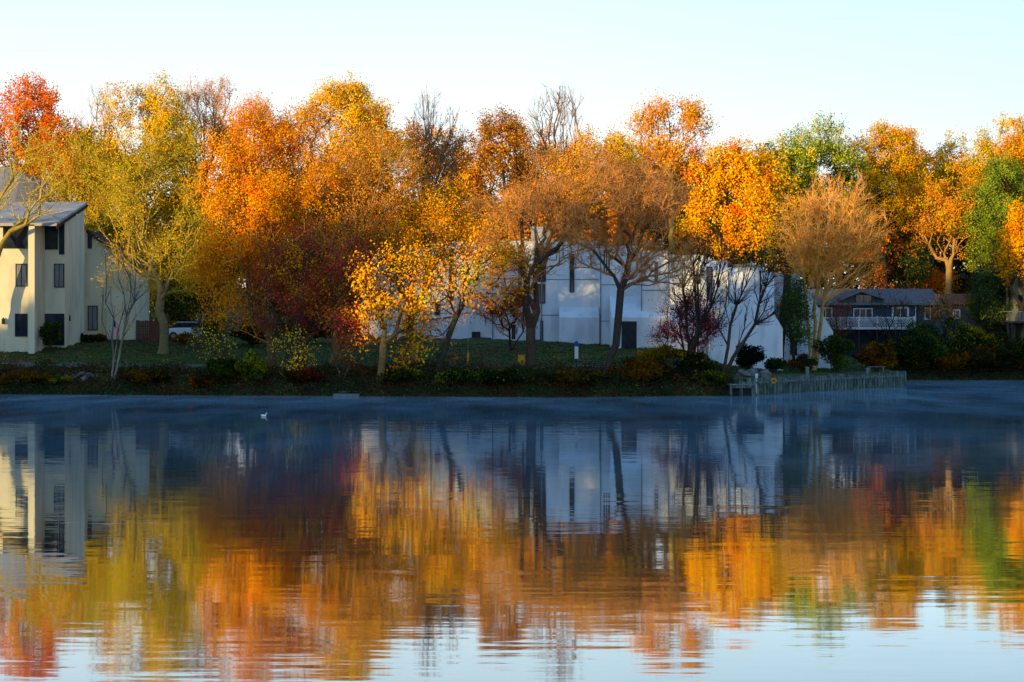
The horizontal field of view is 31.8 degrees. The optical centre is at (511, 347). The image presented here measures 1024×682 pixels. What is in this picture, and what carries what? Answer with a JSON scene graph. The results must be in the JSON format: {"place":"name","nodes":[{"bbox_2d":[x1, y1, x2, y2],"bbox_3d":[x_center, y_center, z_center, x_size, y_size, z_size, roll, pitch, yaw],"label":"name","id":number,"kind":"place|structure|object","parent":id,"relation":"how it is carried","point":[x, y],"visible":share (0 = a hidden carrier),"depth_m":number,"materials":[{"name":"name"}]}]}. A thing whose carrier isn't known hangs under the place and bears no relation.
{"place":"outdoors","nodes":[
{"label":"outdoors","id":0,"kind":"place"},
{"bbox_2d":[1,361,676,368],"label":"path","id":1,"kind":"structure","parent":0,"point":[76,364],"depth_m":130.24,"materials":[{"name":"grey concrete"}]},
{"bbox_2d":[0,380,1023,681],"bbox_3d":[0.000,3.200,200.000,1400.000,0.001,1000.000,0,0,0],"label":"lake water","id":2,"kind":"structure","parent":0,"point":[868,534],"depth_m":30.29,"materials":[{"name":"blue liquid"}]},
{"bbox_2d":[0,288,1023,396],"bbox_3d":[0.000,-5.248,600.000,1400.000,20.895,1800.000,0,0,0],"label":"ground","id":3,"kind":"structure","parent":0,"point":[478,341],"depth_m":137.61,"materials":[{"name":"green plant"}]},
{"bbox_2d":[0,370,55,385],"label":"bank shrub","id":4,"kind":"object","parent":3,"relation":"on","point":[11,376],"visible":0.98,"depth_m":122.99,"materials":[{"name":"green plant"}]},
{"bbox_2d":[0,167,69,201],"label":"grey roof house","id":5,"kind":"structure","parent":3,"relation":"on","point":[17,196],"depth_m":162.33,"materials":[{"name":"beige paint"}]},
{"bbox_2d":[0,107,82,255],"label":"willow tree","id":6,"kind":"object","parent":3,"relation":"on","point":[14,228],"visible":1,"depth_m":138.00,"materials":[{"name":"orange plant"}]},
{"bbox_2d":[0,68,91,199],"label":"maple tree","id":7,"kind":"object","parent":3,"relation":"on","point":[41,103],"visible":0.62,"depth_m":171.25,"materials":[{"name":"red plant"}]},
{"bbox_2d":[38,321,63,351],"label":"patio plant","id":8,"kind":"object","parent":3,"relation":"on","point":[48,333],"visible":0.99,"depth_m":140.30,"materials":[{"name":"green plant"}]},
{"bbox_2d":[7,124,130,233],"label":"woodland tree","id":9,"kind":"object","parent":3,"relation":"on","point":[80,131],"visible":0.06,"depth_m":181.23,"materials":[{"name":"orange plant"}]},
{"bbox_2d":[0,111,138,233],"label":"willow tree","id":10,"kind":"object","parent":3,"relation":"on","point":[82,178],"visible":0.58,"depth_m":159.60,"materials":[{"name":"yellow plant"}]},
{"bbox_2d":[0,202,148,353],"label":"cream house","id":11,"kind":"structure","parent":3,"relation":"on","point":[48,272],"depth_m":142.50,"materials":[{"name":"paint"}]},
{"bbox_2d":[66,133,162,255],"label":"woodland tree","id":12,"kind":"object","parent":3,"relation":"on","point":[111,231],"visible":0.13,"depth_m":182.53,"materials":[{"name":"yellow plant"}]},
{"bbox_2d":[94,229,152,382],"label":"sapling","id":13,"kind":"object","parent":3,"relation":"on","point":[135,299],"visible":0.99,"depth_m":123.31,"materials":[{"name":"brown plant"}]},
{"bbox_2d":[67,67,203,320],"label":"maple tree","id":14,"kind":"object","parent":3,"relation":"on","point":[166,120],"visible":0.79,"depth_m":167.46,"materials":[{"name":"yellow plant"}]},
{"bbox_2d":[118,367,171,383],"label":"bank shrub","id":15,"kind":"object","parent":3,"relation":"on","point":[147,376],"visible":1,"depth_m":121.90,"materials":[{"name":"brown plant"}]},
{"bbox_2d":[136,320,168,341],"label":"wooden fence","id":16,"kind":"object","parent":3,"relation":"on","point":[144,330],"visible":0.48,"depth_m":150.99,"materials":[{"name":"brown wood"}]},
{"bbox_2d":[74,106,233,354],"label":"willow tree","id":17,"kind":"object","parent":3,"relation":"on","point":[161,288],"visible":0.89,"depth_m":140.08,"materials":[{"name":"yellow plant"}]},
{"bbox_2d":[137,219,201,327],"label":"cedar tree","id":18,"kind":"object","parent":3,"relation":"on","point":[173,319],"visible":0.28,"depth_m":165.12,"materials":[{"name":"green plant"}]},
{"bbox_2d":[124,120,218,314],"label":"woodland tree","id":19,"kind":"object","parent":3,"relation":"on","point":[168,203],"visible":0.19,"depth_m":183.91,"materials":[{"name":"yellow plant"}]},
{"bbox_2d":[172,69,236,321],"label":"oak tree","id":20,"kind":"object","parent":3,"relation":"on","point":[217,99],"visible":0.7,"depth_m":171.56,"materials":[{"name":"brown plant"}]},
{"bbox_2d":[166,194,247,327],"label":"cedar tree","id":21,"kind":"object","parent":3,"relation":"on","point":[195,305],"visible":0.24,"depth_m":157.76,"materials":[{"name":"green plant"}]},
{"bbox_2d":[184,315,242,376],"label":"bush","id":22,"kind":"object","parent":3,"relation":"on","point":[217,348],"visible":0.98,"depth_m":122.64,"materials":[{"name":"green plant"}]},
{"bbox_2d":[165,112,270,320],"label":"woodland tree","id":23,"kind":"object","parent":3,"relation":"on","point":[191,180],"visible":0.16,"depth_m":181.75,"materials":[{"name":"orange plant"}]},
{"bbox_2d":[205,356,245,383],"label":"bank shrub","id":24,"kind":"object","parent":3,"relation":"on","point":[222,369],"visible":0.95,"depth_m":121.17,"materials":[{"name":"green plant"}]},
{"bbox_2d":[234,349,267,384],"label":"bank shrub","id":25,"kind":"object","parent":3,"relation":"on","point":[252,365],"visible":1,"depth_m":120.73,"materials":[{"name":"green plant"}]},
{"bbox_2d":[225,84,276,323],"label":"birch tree","id":26,"kind":"object","parent":3,"relation":"on","point":[249,104],"visible":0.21,"depth_m":179.80,"materials":[{"name":"brown plant"}]},
{"bbox_2d":[230,322,272,346],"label":"garden bush","id":27,"kind":"object","parent":3,"relation":"on","point":[249,338],"visible":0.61,"depth_m":149.28,"materials":[{"name":"green plant"}]},
{"bbox_2d":[177,90,356,369],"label":"maple tree","id":28,"kind":"object","parent":3,"relation":"on","point":[271,197],"visible":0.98,"depth_m":126.08,"materials":[{"name":"orange plant"}]},
{"bbox_2d":[260,325,320,379],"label":"bush","id":29,"kind":"object","parent":3,"relation":"on","point":[297,365],"visible":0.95,"depth_m":121.17,"materials":[{"name":"yellow plant"}]},
{"bbox_2d":[251,214,358,333],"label":"cedar tree","id":30,"kind":"object","parent":3,"relation":"on","point":[330,281],"visible":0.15,"depth_m":166.50,"materials":[{"name":"plant"}]},
{"bbox_2d":[283,367,327,383],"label":"bank shrub","id":31,"kind":"object","parent":3,"relation":"on","point":[307,374],"visible":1,"depth_m":119.88,"materials":[{"name":"brown plant"}]},
{"bbox_2d":[237,215,400,369],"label":"maple tree","id":32,"kind":"object","parent":3,"relation":"on","point":[301,297],"visible":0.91,"depth_m":123.57,"materials":[{"name":"brown plant"}]},
{"bbox_2d":[264,145,378,310],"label":"woodland tree","id":33,"kind":"object","parent":3,"relation":"on","point":[327,225],"visible":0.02,"depth_m":182.63,"materials":[{"name":"orange plant"}]},
{"bbox_2d":[318,297,377,381],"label":"alder tree","id":34,"kind":"object","parent":3,"relation":"on","point":[351,321],"visible":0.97,"depth_m":120.47,"materials":[{"name":"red plant"}]},
{"bbox_2d":[288,67,416,285],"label":"maple tree","id":35,"kind":"object","parent":3,"relation":"on","point":[350,96],"visible":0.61,"depth_m":168.29,"materials":[{"name":"orange plant"}]},
{"bbox_2d":[279,105,439,363],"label":"elm tree","id":36,"kind":"object","parent":3,"relation":"on","point":[370,165],"visible":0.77,"depth_m":127.43,"materials":[{"name":"orange plant"}]},
{"bbox_2d":[0,356,737,396],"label":"undergrowth","id":37,"kind":"object","parent":3,"relation":"on","point":[358,370],"visible":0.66,"depth_m":120.66,"materials":[{"name":"green plant"}]},
{"bbox_2d":[326,121,446,255],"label":"woodland tree","id":38,"kind":"object","parent":3,"relation":"on","point":[401,195],"depth_m":182.98,"materials":[{"name":"orange plant"}]},
{"bbox_2d":[343,229,454,382],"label":"birch tree","id":39,"kind":"object","parent":3,"relation":"on","point":[384,303],"visible":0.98,"depth_m":119.97,"materials":[{"name":"yellow plant"}]},
{"bbox_2d":[375,364,430,384],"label":"bank shrub","id":40,"kind":"object","parent":3,"relation":"on","point":[405,373],"visible":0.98,"depth_m":118.49,"materials":[{"name":"green plant"}]},
{"bbox_2d":[329,131,519,363],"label":"maple tree","id":41,"kind":"object","parent":3,"relation":"on","point":[446,235],"visible":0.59,"depth_m":128.98,"materials":[{"name":"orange plant"}]},
{"bbox_2d":[398,80,476,239],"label":"bare tree","id":42,"kind":"object","parent":3,"relation":"on","point":[426,138],"visible":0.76,"depth_m":177.32,"materials":[{"name":"brown plant"}]},
{"bbox_2d":[397,116,489,243],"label":"woodland tree","id":43,"kind":"object","parent":3,"relation":"on","point":[454,186],"visible":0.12,"depth_m":184.56,"materials":[{"name":"brown plant"}]},
{"bbox_2d":[434,368,475,386],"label":"bank shrub","id":44,"kind":"object","parent":3,"relation":"on","point":[454,375],"visible":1,"depth_m":117.64,"materials":[{"name":"green plant"}]},
{"bbox_2d":[394,215,539,374],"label":"maple tree","id":45,"kind":"object","parent":3,"relation":"on","point":[456,316],"visible":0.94,"depth_m":120.72,"materials":[{"name":"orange plant"}]},
{"bbox_2d":[443,118,539,241],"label":"woodland tree","id":46,"kind":"object","parent":3,"relation":"on","point":[473,138],"visible":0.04,"depth_m":189.37,"materials":[{"name":"brown plant"}]},
{"bbox_2d":[450,102,547,240],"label":"oak tree","id":47,"kind":"object","parent":3,"relation":"on","point":[486,156],"visible":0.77,"depth_m":164.17,"materials":[{"name":"orange plant"}]},
{"bbox_2d":[474,367,526,387],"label":"bank shrub","id":48,"kind":"object","parent":3,"relation":"on","point":[489,376],"visible":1,"depth_m":116.87,"materials":[{"name":"green plant"}]},
{"bbox_2d":[470,284,540,350],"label":"cherry tree","id":49,"kind":"object","parent":3,"relation":"on","point":[514,307],"visible":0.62,"depth_m":140.56,"materials":[{"name":"brown plant"}]},
{"bbox_2d":[69,180,1019,311],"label":"distant woods","id":50,"kind":"object","parent":3,"relation":"on","point":[959,268],"depth_m":212.35,"materials":[{"name":"orange plant"}]},
{"bbox_2d":[493,122,603,240],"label":"woodland tree","id":51,"kind":"object","parent":3,"relation":"on","point":[540,215],"visible":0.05,"depth_m":184.62,"materials":[{"name":"orange plant"}]},
{"bbox_2d":[517,84,587,240],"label":"bare tree","id":52,"kind":"object","parent":3,"relation":"on","point":[558,108],"visible":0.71,"depth_m":169.95,"materials":[{"name":"brown plant"}]},
{"bbox_2d":[458,133,652,370],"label":"elm tree","id":53,"kind":"object","parent":3,"relation":"on","point":[547,197],"visible":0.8,"depth_m":121.77,"materials":[{"name":"orange plant"}]},
{"bbox_2d":[524,368,614,385],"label":"bank shrub","id":54,"kind":"object","parent":3,"relation":"on","point":[564,375],"visible":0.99,"depth_m":116.43,"materials":[{"name":"green plant"}]},
{"bbox_2d":[535,122,622,240],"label":"maple tree","id":55,"kind":"object","parent":3,"relation":"on","point":[561,161],"visible":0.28,"depth_m":164.68,"materials":[{"name":"orange plant"}]},
{"bbox_2d":[540,129,650,244],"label":"woodland tree","id":56,"kind":"object","parent":3,"relation":"on","point":[618,133],"visible":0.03,"depth_m":186.41,"materials":[{"name":"orange plant"}]},
{"bbox_2d":[362,227,832,370],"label":"white building","id":57,"kind":"structure","parent":3,"relation":"on","point":[578,305],"depth_m":148.50,"materials":[{"name":"paint"}]},
{"bbox_2d":[622,321,636,348],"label":"doorway","id":58,"kind":"structure","parent":57,"relation":"in","point":[629,328],"depth_m":145.43,"materials":[{"name":"grey glass"}]},
{"bbox_2d":[601,120,648,244],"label":"poplar tree","id":59,"kind":"object","parent":3,"relation":"on","point":[631,147],"visible":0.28,"depth_m":171.78,"materials":[{"name":"orange plant"}]},
{"bbox_2d":[547,144,716,379],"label":"elm tree","id":60,"kind":"object","parent":3,"relation":"on","point":[657,202],"visible":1,"depth_m":119.64,"materials":[{"name":"orange plant"}]},
{"bbox_2d":[605,354,675,381],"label":"bank shrub","id":61,"kind":"object","parent":3,"relation":"on","point":[645,368],"visible":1,"depth_m":119.14,"materials":[{"name":"brown plant"}]},
{"bbox_2d":[601,126,693,254],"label":"woodland tree","id":62,"kind":"object","parent":3,"relation":"on","point":[677,235],"visible":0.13,"depth_m":182.50,"materials":[{"name":"orange plant"}]},
{"bbox_2d":[613,87,722,254],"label":"oak tree","id":63,"kind":"object","parent":3,"relation":"on","point":[692,115],"visible":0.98,"depth_m":165.32,"materials":[{"name":"orange plant"}]},
{"bbox_2d":[638,284,735,361],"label":"plum tree","id":64,"kind":"object","parent":3,"relation":"on","point":[664,328],"visible":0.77,"depth_m":123.19,"materials":[{"name":"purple plant"}]},
{"bbox_2d":[642,145,736,260],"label":"woodland tree","id":65,"kind":"object","parent":3,"relation":"on","point":[683,213],"visible":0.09,"depth_m":184.45,"materials":[{"name":"orange plant"}]},
{"bbox_2d":[671,349,718,379],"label":"bank shrub","id":66,"kind":"object","parent":3,"relation":"on","point":[686,362],"visible":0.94,"depth_m":120.69,"materials":[{"name":"green plant"}]},
{"bbox_2d":[676,130,721,261],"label":"maple tree","id":67,"kind":"object","parent":3,"relation":"on","point":[697,153],"visible":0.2,"depth_m":177.97,"materials":[{"name":"orange plant"}]},
{"bbox_2d":[663,226,745,376],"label":"bare tree","id":68,"kind":"object","parent":3,"relation":"on","point":[692,344],"visible":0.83,"depth_m":121.73,"materials":[{"name":"brown plant"}]},
{"bbox_2d":[691,369,729,385],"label":"bank shrub","id":69,"kind":"object","parent":3,"relation":"on","point":[708,375],"visible":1,"depth_m":119.88,"materials":[{"name":"green plant"}]},
{"bbox_2d":[669,130,805,267],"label":"maple tree","id":70,"kind":"object","parent":3,"relation":"on","point":[745,171],"visible":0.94,"depth_m":150.35,"materials":[{"name":"orange plant"}]},
{"bbox_2d":[734,342,767,369],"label":"round bush","id":71,"kind":"object","parent":3,"relation":"on","point":[749,357],"visible":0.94,"depth_m":129.66,"materials":[{"name":"green plant"}]},
{"bbox_2d":[710,233,792,373],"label":"bare tree","id":72,"kind":"object","parent":3,"relation":"on","point":[737,302],"visible":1,"depth_m":121.94,"materials":[{"name":"brown plant"}]},
{"bbox_2d":[728,134,827,278],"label":"woodland tree","id":73,"kind":"object","parent":3,"relation":"on","point":[784,162],"visible":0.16,"depth_m":193.26,"materials":[{"name":"orange plant"}]},
{"bbox_2d":[752,188,812,360],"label":"bare tree","id":74,"kind":"object","parent":3,"relation":"on","point":[785,270],"visible":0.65,"depth_m":145.85,"materials":[{"name":"orange plant"}]},
{"bbox_2d":[774,272,820,369],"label":"holly tree","id":75,"kind":"object","parent":3,"relation":"on","point":[794,305],"visible":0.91,"depth_m":140.52,"materials":[{"name":"green plant"}]},
{"bbox_2d":[785,352,818,371],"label":"bush","id":76,"kind":"object","parent":3,"relation":"on","point":[802,361],"visible":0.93,"depth_m":136.60,"materials":[{"name":"green plant"}]},
{"bbox_2d":[764,108,872,288],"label":"maple tree","id":77,"kind":"object","parent":3,"relation":"on","point":[821,151],"visible":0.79,"depth_m":193.78,"materials":[{"name":"green plant"}]},
{"bbox_2d":[739,371,906,395],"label":"sea wall","id":78,"kind":"structure","parent":3,"relation":"on","point":[796,383],"depth_m":132.97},
{"bbox_2d":[770,168,896,370],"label":"fan tree","id":79,"kind":"object","parent":3,"relation":"on","point":[840,246],"visible":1,"depth_m":142.27,"materials":[{"name":"orange plant"}]},
{"bbox_2d":[811,333,855,371],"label":"round bush","id":80,"kind":"object","parent":3,"relation":"on","point":[833,343],"visible":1,"depth_m":142.57,"materials":[{"name":"green plant"}]},
{"bbox_2d":[787,151,894,288],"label":"woodland tree","id":81,"kind":"object","parent":3,"relation":"on","point":[848,194],"visible":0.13,"depth_m":197.99,"materials":[{"name":"orange plant"}]},
{"bbox_2d":[825,291,862,350],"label":"bare tree","id":82,"kind":"object","parent":3,"relation":"on","point":[837,326],"visible":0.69,"depth_m":180.16,"materials":[{"name":"brown plant"}]},
{"bbox_2d":[835,192,904,288],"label":"maple tree","id":83,"kind":"object","parent":3,"relation":"on","point":[877,283],"visible":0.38,"depth_m":197.39,"materials":[{"name":"orange plant"}]},
{"bbox_2d":[854,341,898,370],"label":"round bush","id":84,"kind":"object","parent":3,"relation":"on","point":[872,354],"visible":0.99,"depth_m":149.51,"materials":[{"name":"brown plant"}]},
{"bbox_2d":[829,114,934,288],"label":"maple tree","id":85,"kind":"object","parent":3,"relation":"on","point":[901,169],"visible":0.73,"depth_m":196.11,"materials":[{"name":"orange plant"}]},
{"bbox_2d":[866,290,917,339],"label":"bare tree","id":86,"kind":"object","parent":3,"relation":"on","point":[894,314],"visible":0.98,"depth_m":179.84,"materials":[{"name":"brown plant"}]},
{"bbox_2d":[870,205,935,305],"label":"cedar tree","id":87,"kind":"object","parent":3,"relation":"on","point":[914,259],"visible":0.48,"depth_m":198.13,"materials":[{"name":"green plant"}]},
{"bbox_2d":[807,289,999,356],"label":"blue house","id":88,"kind":"structure","parent":3,"relation":"on","point":[863,330],"depth_m":186.00,"materials":[{"name":"grey"}]},
{"bbox_2d":[889,348,937,368],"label":"shore shrub","id":89,"kind":"object","parent":3,"relation":"on","point":[917,363],"visible":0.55,"depth_m":177.03,"materials":[{"name":"green plant"}]},
{"bbox_2d":[895,320,949,368],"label":"shore shrub","id":90,"kind":"object","parent":3,"relation":"on","point":[920,340],"visible":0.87,"depth_m":177.50,"materials":[{"name":"green plant"}]},
{"bbox_2d":[905,266,961,292],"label":"maple tree","id":91,"kind":"object","parent":3,"relation":"on","point":[937,280],"visible":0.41,"depth_m":206.74,"materials":[{"name":"orange plant"}]},
{"bbox_2d":[850,354,1023,379],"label":"undergrowth","id":92,"kind":"object","parent":3,"relation":"on","point":[937,371],"visible":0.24,"depth_m":177.55,"materials":[{"name":"green plant"}]},
{"bbox_2d":[889,153,985,304],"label":"oak tree","id":93,"kind":"object","parent":3,"relation":"on","point":[933,194],"visible":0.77,"depth_m":194.97,"materials":[{"name":"orange plant"}]},
{"bbox_2d":[917,287,961,339],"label":"bare tree","id":94,"kind":"object","parent":3,"relation":"on","point":[935,316],"visible":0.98,"depth_m":179.96,"materials":[{"name":"brown plant"}]},
{"bbox_2d":[905,350,975,372],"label":"shore shrub","id":95,"kind":"object","parent":3,"relation":"on","point":[943,362],"visible":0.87,"depth_m":176.81,"materials":[{"name":"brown plant"}]},
{"bbox_2d":[903,145,981,275],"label":"woodland tree","id":96,"kind":"object","parent":3,"relation":"on","point":[938,262],"visible":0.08,"depth_m":217.03,"materials":[{"name":"orange plant"}]},
{"bbox_2d":[939,315,1003,371],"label":"shore shrub","id":97,"kind":"object","parent":3,"relation":"on","point":[968,336],"visible":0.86,"depth_m":177.66,"materials":[{"name":"green plant"}]},
{"bbox_2d":[922,106,1023,283],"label":"maple tree","id":98,"kind":"object","parent":3,"relation":"on","point":[986,149],"visible":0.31,"depth_m":201.51,"materials":[{"name":"orange plant"}]},
{"bbox_2d":[948,345,1015,373],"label":"shore shrub","id":99,"kind":"object","parent":3,"relation":"on","point":[981,358],"visible":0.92,"depth_m":176.11,"materials":[{"name":"green plant"}]},
{"bbox_2d":[955,145,1023,276],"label":"pine tree","id":100,"kind":"object","parent":3,"relation":"on","point":[989,212],"visible":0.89,"depth_m":192.31,"materials":[{"name":"green plant"}]},
{"bbox_2d":[962,259,1017,340],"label":"cedar tree","id":101,"kind":"object","parent":3,"relation":"on","point":[981,299],"visible":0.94,"depth_m":184.44,"materials":[{"name":"green plant"}]},
{"bbox_2d":[971,329,1023,371],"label":"shore shrub","id":102,"kind":"object","parent":3,"relation":"on","point":[1016,353],"visible":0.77,"depth_m":177.09,"materials":[{"name":"green plant"}]},
{"bbox_2d":[985,109,1023,264],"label":"maple tree","id":103,"kind":"object","parent":3,"relation":"on","point":[1019,153],"visible":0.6,"depth_m":195.74,"materials":[{"name":"orange plant"}]},
{"bbox_2d":[989,259,1023,343],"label":"tree","id":104,"kind":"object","parent":3,"relation":"on","point":[1012,322],"depth_m":183.00,"materials":[{"name":"green plant"}]},
{"bbox_2d":[992,196,1023,344],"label":"maple tree","id":105,"kind":"object","parent":3,"relation":"on","point":[1016,219],"visible":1,"depth_m":181.72,"materials":[{"name":"orange plant"}]},
{"bbox_2d":[0,0,1023,288],"label":"sky","id":106,"kind":"structure","parent":0,"point":[765,67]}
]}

